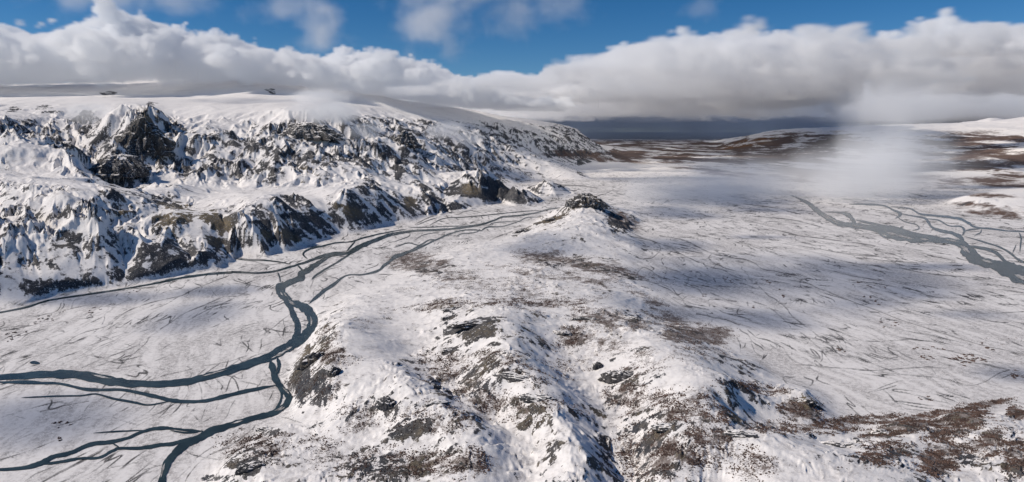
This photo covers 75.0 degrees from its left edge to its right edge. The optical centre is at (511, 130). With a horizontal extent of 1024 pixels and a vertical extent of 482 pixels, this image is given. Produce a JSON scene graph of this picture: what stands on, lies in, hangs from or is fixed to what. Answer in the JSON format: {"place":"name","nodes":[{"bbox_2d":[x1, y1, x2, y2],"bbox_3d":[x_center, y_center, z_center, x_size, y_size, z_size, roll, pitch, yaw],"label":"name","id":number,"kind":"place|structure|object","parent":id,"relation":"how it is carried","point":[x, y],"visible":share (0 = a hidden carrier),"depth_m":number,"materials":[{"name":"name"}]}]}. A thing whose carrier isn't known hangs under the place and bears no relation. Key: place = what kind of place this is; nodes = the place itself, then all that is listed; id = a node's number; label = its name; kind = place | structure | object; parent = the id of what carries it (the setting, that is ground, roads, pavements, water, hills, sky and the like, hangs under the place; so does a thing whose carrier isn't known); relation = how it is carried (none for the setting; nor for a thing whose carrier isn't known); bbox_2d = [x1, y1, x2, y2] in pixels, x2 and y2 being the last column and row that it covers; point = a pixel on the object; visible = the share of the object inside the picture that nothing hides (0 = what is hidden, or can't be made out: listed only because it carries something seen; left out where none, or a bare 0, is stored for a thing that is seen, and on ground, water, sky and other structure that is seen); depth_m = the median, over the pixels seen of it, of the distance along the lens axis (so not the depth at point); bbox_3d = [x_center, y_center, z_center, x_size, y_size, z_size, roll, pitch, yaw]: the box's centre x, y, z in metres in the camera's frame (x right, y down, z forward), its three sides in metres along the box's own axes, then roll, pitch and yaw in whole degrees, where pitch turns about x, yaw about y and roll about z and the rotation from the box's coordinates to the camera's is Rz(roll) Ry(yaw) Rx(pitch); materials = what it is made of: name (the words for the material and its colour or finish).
{"place":"outdoors","nodes":[
{"label":"outdoors","id":0,"kind":"place"},
{"bbox_2d":[21,393,167,404],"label":"river channel","id":1,"kind":"object","parent":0,"point":[123,400],"visible":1,"depth_m":1495.57,"materials":[{"name":"liquid"}]},
{"bbox_2d":[0,426,199,470],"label":"river channel","id":2,"kind":"object","parent":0,"point":[45,460],"visible":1,"depth_m":1263.81,"materials":[{"name":"liquid"}]},
{"bbox_2d":[43,437,190,464],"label":"river channel","id":3,"kind":"object","parent":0,"point":[137,448],"visible":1,"depth_m":1255.90,"materials":[{"name":"liquid"}]},
{"bbox_2d":[95,430,140,432],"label":"river channel","id":4,"kind":"object","parent":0,"point":[118,431],"visible":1,"depth_m":1326.90,"materials":[{"name":"liquid"}]},
{"bbox_2d":[0,176,237,303],"bbox_3d":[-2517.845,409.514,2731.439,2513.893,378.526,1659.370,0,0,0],"label":"mountain spur","id":5,"kind":"structure","parent":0,"point":[57,236],"depth_m":2816.64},
{"bbox_2d":[0,381,274,402],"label":"river channel","id":6,"kind":"object","parent":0,"point":[172,400],"visible":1,"depth_m":1535.66,"materials":[{"name":"liquid"}]},
{"bbox_2d":[171,430,202,433],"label":"river channel","id":7,"kind":"object","parent":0,"point":[186,432],"visible":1,"depth_m":1326.94,"materials":[{"name":"liquid"}]},
{"bbox_2d":[276,358,280,372],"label":"river channel","id":8,"kind":"object","parent":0,"point":[278,365],"visible":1,"depth_m":1698.85,"materials":[{"name":"liquid"}]},
{"bbox_2d":[276,392,282,407],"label":"river channel","id":9,"kind":"object","parent":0,"point":[278,404],"visible":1,"depth_m":1476.08,"materials":[{"name":"liquid"}]},
{"bbox_2d":[0,207,559,481],"bbox_3d":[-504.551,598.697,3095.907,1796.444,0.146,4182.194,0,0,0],"label":"river","id":10,"kind":"structure","parent":0,"point":[295,342],"depth_m":1636.16,"materials":[{"name":"grey liquid"}]},
{"bbox_2d":[284,302,300,338],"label":"river channel","id":11,"kind":"object","parent":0,"point":[297,324],"visible":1,"depth_m":2095.21,"materials":[{"name":"liquid"}]},
{"bbox_2d":[0,72,626,199],"bbox_3d":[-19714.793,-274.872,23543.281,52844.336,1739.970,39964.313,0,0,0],"label":"mountain","id":12,"kind":"structure","parent":0,"point":[222,127],"depth_m":6381.96,"materials":[{"name":"white snow"}]},
{"bbox_2d":[88,153,151,178],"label":"rock outcrop","id":13,"kind":"object","parent":12,"relation":"on","point":[114,165],"visible":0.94,"depth_m":4624.11,"materials":[{"name":"grey stone"}]},
{"bbox_2d":[114,114,175,157],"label":"rock outcrop","id":14,"kind":"object","parent":12,"relation":"on","point":[140,135],"visible":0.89,"depth_m":5129.51,"materials":[{"name":"rock"},{"name":"snow"}]},
{"bbox_2d":[281,122,344,140],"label":"rock outcrop","id":15,"kind":"object","parent":12,"relation":"on","point":[310,131],"visible":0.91,"depth_m":5808.72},
{"bbox_2d":[395,130,422,148],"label":"rock outcrop","id":16,"kind":"object","parent":12,"relation":"on","point":[406,138],"visible":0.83,"depth_m":6690.84,"materials":[{"name":"grey stone"}]},
{"bbox_2d":[119,146,623,255],"bbox_3d":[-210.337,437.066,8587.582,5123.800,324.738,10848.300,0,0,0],"label":"terrace","id":17,"kind":"structure","parent":0,"point":[296,211],"depth_m":4625.48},
{"bbox_2d":[0,139,1023,481],"bbox_3d":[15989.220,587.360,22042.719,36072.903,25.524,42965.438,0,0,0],"label":"valley floor","id":18,"kind":"structure","parent":0,"point":[718,215],"depth_m":2275.12,"materials":[{"name":"white snow"}]},
{"bbox_2d":[0,251,343,312],"bbox_3d":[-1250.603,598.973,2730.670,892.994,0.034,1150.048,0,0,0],"label":"river channel","id":19,"kind":"object","parent":18,"relation":"in","point":[287,267],"visible":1,"depth_m":2734.13,"materials":[{"name":"liquid"}]},
{"bbox_2d":[239,259,288,263],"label":"river channel","id":20,"kind":"object","parent":18,"relation":"in","point":[261,260],"visible":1,"depth_m":3070.37,"materials":[{"name":"liquid"}]},
{"bbox_2d":[312,254,349,278],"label":"river channel","id":21,"kind":"object","parent":18,"relation":"in","point":[338,261],"visible":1,"depth_m":2935.36,"materials":[{"name":"liquid"}]},
{"bbox_2d":[302,229,403,257],"bbox_3d":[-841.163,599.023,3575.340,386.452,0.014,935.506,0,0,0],"label":"river channel","id":22,"kind":"object","parent":18,"relation":"in","point":[344,242],"visible":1,"depth_m":3563.18,"materials":[{"name":"liquid"}]},
{"bbox_2d":[309,229,478,303],"bbox_3d":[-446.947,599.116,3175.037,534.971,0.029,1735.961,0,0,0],"label":"river channel","id":23,"kind":"object","parent":18,"relation":"in","point":[333,284],"visible":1,"depth_m":2957.34,"materials":[{"name":"liquid"}]},
{"bbox_2d":[396,239,434,246],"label":"river channel","id":24,"kind":"object","parent":18,"relation":"in","point":[416,244],"visible":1,"depth_m":3532.43,"materials":[{"name":"liquid"}]},
{"bbox_2d":[414,225,467,227],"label":"river channel","id":25,"kind":"object","parent":18,"relation":"in","point":[439,226],"visible":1,"depth_m":4157.15,"materials":[{"name":"liquid"}]},
{"bbox_2d":[432,210,538,223],"bbox_3d":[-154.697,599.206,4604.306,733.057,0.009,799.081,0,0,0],"label":"river channel","id":26,"kind":"object","parent":18,"relation":"in","point":[483,215],"visible":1,"depth_m":4694.23,"materials":[{"name":"liquid"}]},
{"bbox_2d":[481,217,530,230],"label":"river channel","id":27,"kind":"object","parent":18,"relation":"in","point":[504,225],"visible":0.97,"depth_m":4201.25,"materials":[{"name":"liquid"}]},
{"bbox_2d":[830,211,855,222],"bbox_3d":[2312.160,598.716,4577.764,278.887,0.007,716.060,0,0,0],"label":"river channel","id":28,"kind":"object","parent":18,"relation":"in","point":[849,215],"visible":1,"depth_m":4746.13,"materials":[{"name":"liquid"}]},
{"bbox_2d":[853,203,901,217],"bbox_3d":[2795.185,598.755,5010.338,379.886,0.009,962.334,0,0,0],"label":"river channel","id":29,"kind":"object","parent":18,"relation":"in","point":[894,210],"visible":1,"depth_m":5314.77,"materials":[{"name":"liquid"}]},
{"bbox_2d":[857,220,901,228],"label":"river channel","id":30,"kind":"object","parent":18,"relation":"in","point":[867,222],"visible":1,"depth_m":4289.23,"materials":[{"name":"liquid"}]},
{"bbox_2d":[898,217,919,229],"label":"river channel","id":31,"kind":"object","parent":18,"relation":"in","point":[910,223],"visible":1,"depth_m":4289.52,"materials":[{"name":"liquid"}]},
{"bbox_2d":[904,214,963,239],"bbox_3d":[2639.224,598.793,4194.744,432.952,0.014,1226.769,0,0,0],"label":"river channel","id":32,"kind":"object","parent":18,"relation":"in","point":[959,236],"visible":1,"depth_m":3988.51,"materials":[{"name":"liquid"}]},
{"bbox_2d":[927,218,964,234],"bbox_3d":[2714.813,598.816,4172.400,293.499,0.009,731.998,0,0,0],"label":"river channel","id":33,"kind":"object","parent":18,"relation":"in","point":[963,228],"visible":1,"depth_m":4198.23,"materials":[{"name":"liquid"}]},
{"bbox_2d":[891,206,1023,231],"bbox_3d":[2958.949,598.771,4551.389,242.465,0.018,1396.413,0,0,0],"label":"river channel","id":34,"kind":"object","parent":18,"relation":"in","point":[963,220],"visible":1,"depth_m":4531.23,"materials":[{"name":"liquid"}]},
{"bbox_2d":[972,245,1006,260],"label":"river channel","id":35,"kind":"object","parent":18,"relation":"in","point":[999,255],"visible":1,"depth_m":3325.04,"materials":[{"name":"liquid"}]},
{"bbox_2d":[965,236,1023,262],"bbox_3d":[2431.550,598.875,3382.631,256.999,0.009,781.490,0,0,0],"label":"river channel","id":36,"kind":"object","parent":18,"relation":"in","point":[1014,256],"visible":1,"depth_m":3353.05,"materials":[{"name":"liquid"}]},
{"bbox_2d":[0,0,1023,131],"label":"sky","id":37,"kind":"structure","parent":0,"point":[582,65],"materials":[{"name":"blue"}]},
{"bbox_2d":[402,201,644,266],"bbox_3d":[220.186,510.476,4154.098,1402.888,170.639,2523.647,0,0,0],"label":"hill","id":38,"kind":"structure","parent":0,"point":[582,235],"depth_m":3357.67,"materials":[{"name":"white snow"}]},
{"bbox_2d":[565,193,602,207],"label":"rock outcrop","id":39,"kind":"object","parent":38,"relation":"on","point":[582,200],"visible":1,"depth_m":4132.20,"materials":[{"name":"grey stone"}]},
{"bbox_2d":[212,260,1023,481],"bbox_3d":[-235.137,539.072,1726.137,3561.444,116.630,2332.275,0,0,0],"label":"hills","id":40,"kind":"structure","parent":0,"point":[563,445],"depth_m":1311.57,"materials":[{"name":"white snow"}]},
{"bbox_2d":[235,461,264,474],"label":"rock outcrop","id":41,"kind":"object","parent":40,"relation":"on","point":[248,467],"visible":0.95,"depth_m":1096.13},
{"bbox_2d":[255,426,271,431],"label":"rock outcrop","id":42,"kind":"object","parent":40,"relation":"on","point":[263,428],"visible":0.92,"depth_m":1300.37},
{"bbox_2d":[296,352,324,370],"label":"rock outcrop","id":43,"kind":"object","parent":40,"relation":"on","point":[307,361],"visible":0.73,"depth_m":1558.16,"materials":[{"name":"grey stone"}]},
{"bbox_2d":[326,365,340,377],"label":"rock outcrop","id":44,"kind":"object","parent":40,"relation":"on","point":[333,371],"visible":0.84,"depth_m":1434.46,"materials":[{"name":"grey stone"}]},
{"bbox_2d":[375,395,395,410],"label":"rock outcrop","id":45,"kind":"object","parent":40,"relation":"on","point":[384,403],"visible":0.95,"depth_m":1261.43,"materials":[{"name":"grey stone"}]},
{"bbox_2d":[210,297,587,481],"bbox_3d":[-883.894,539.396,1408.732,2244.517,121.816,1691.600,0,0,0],"label":"birch scrub","id":46,"kind":"object","parent":40,"relation":"on","point":[571,341],"visible":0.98,"depth_m":1280.38,"materials":[{"name":"brown plant"}]},
{"bbox_2d":[424,400,450,406],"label":"rock outcrop","id":47,"kind":"object","parent":40,"relation":"on","point":[436,402],"visible":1,"depth_m":1227.57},
{"bbox_2d":[446,319,486,328],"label":"rock outcrop","id":48,"kind":"object","parent":40,"relation":"on","point":[468,324],"visible":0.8,"depth_m":1706.26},
{"bbox_2d":[492,371,528,382],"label":"rock outcrop","id":49,"kind":"object","parent":40,"relation":"on","point":[509,377],"visible":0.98,"depth_m":1329.91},
{"bbox_2d":[518,392,555,402],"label":"rock outcrop","id":50,"kind":"object","parent":40,"relation":"on","point":[530,397],"visible":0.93,"depth_m":1241.31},
{"bbox_2d":[553,330,571,335],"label":"rock outcrop","id":51,"kind":"object","parent":40,"relation":"on","point":[561,332],"visible":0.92,"depth_m":1736.65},
{"bbox_2d":[571,316,599,320],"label":"rock outcrop","id":52,"kind":"object","parent":40,"relation":"on","point":[582,318],"visible":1,"depth_m":1845.01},
{"bbox_2d":[592,361,602,369],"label":"rock outcrop","id":53,"kind":"object","parent":40,"relation":"on","point":[597,365],"visible":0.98,"depth_m":1523.43,"materials":[{"name":"grey stone"}]},
{"bbox_2d":[597,369,633,383],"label":"rock outcrop","id":54,"kind":"object","parent":40,"relation":"on","point":[613,376],"visible":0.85,"depth_m":1439.46,"materials":[{"name":"grey stone"}]},
{"bbox_2d":[624,316,640,319],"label":"rock outcrop","id":55,"kind":"object","parent":40,"relation":"on","point":[633,317],"visible":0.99,"depth_m":1877.94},
{"bbox_2d":[650,422,671,432],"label":"rock outcrop","id":56,"kind":"object","parent":40,"relation":"on","point":[662,427],"visible":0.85,"depth_m":1124.73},
{"bbox_2d":[383,208,1011,366],"bbox_3d":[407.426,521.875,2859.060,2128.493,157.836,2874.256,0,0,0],"label":"birch scrub","id":57,"kind":"object","parent":40,"relation":"on","point":[587,295],"visible":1,"depth_m":2352.92,"materials":[{"name":"brown plant"}]},
{"bbox_2d":[722,429,759,438],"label":"rock outcrop","id":58,"kind":"object","parent":40,"relation":"on","point":[734,433],"visible":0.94,"depth_m":1077.76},
{"bbox_2d":[588,366,1023,481],"bbox_3d":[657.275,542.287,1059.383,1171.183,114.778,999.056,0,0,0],"label":"birch scrub","id":59,"kind":"object","parent":40,"relation":"on","point":[936,454],"visible":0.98,"depth_m":1176.83,"materials":[{"name":"brown plant"}]},
{"bbox_2d":[795,398,816,406],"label":"rock outcrop","id":60,"kind":"object","parent":40,"relation":"on","point":[810,402],"visible":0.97,"depth_m":1374.33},
{"bbox_2d":[820,440,846,447],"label":"rock outcrop","id":61,"kind":"object","parent":40,"relation":"on","point":[836,444],"visible":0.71,"depth_m":1124.60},
{"bbox_2d":[868,428,889,433],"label":"rock outcrop","id":62,"kind":"object","parent":40,"relation":"on","point":[876,431],"visible":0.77,"depth_m":1247.80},
{"bbox_2d":[581,132,760,139],"bbox_3d":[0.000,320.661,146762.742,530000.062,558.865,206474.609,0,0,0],"label":"sea","id":63,"kind":"structure","parent":0,"point":[663,135],"depth_m":77406.75,"materials":[{"name":"liquid"}]},
{"bbox_2d":[537,117,1023,216],"bbox_3d":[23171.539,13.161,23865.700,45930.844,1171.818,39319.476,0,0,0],"label":"upland","id":64,"kind":"structure","parent":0,"point":[990,148],"depth_m":14397.14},
{"bbox_2d":[791,275,1021,353],"bbox_3d":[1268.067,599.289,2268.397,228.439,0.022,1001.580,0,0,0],"label":"track","id":65,"kind":"structure","parent":0,"point":[902,320],"depth_m":2108.16,"materials":[{"name":"white snow"}]},
{"bbox_2d":[791,195,1023,283],"bbox_3d":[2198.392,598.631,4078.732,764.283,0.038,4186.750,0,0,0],"label":"river","id":66,"kind":"structure","parent":0,"point":[1010,270],"depth_m":3592.88,"materials":[{"name":"liquid"}]}
]}

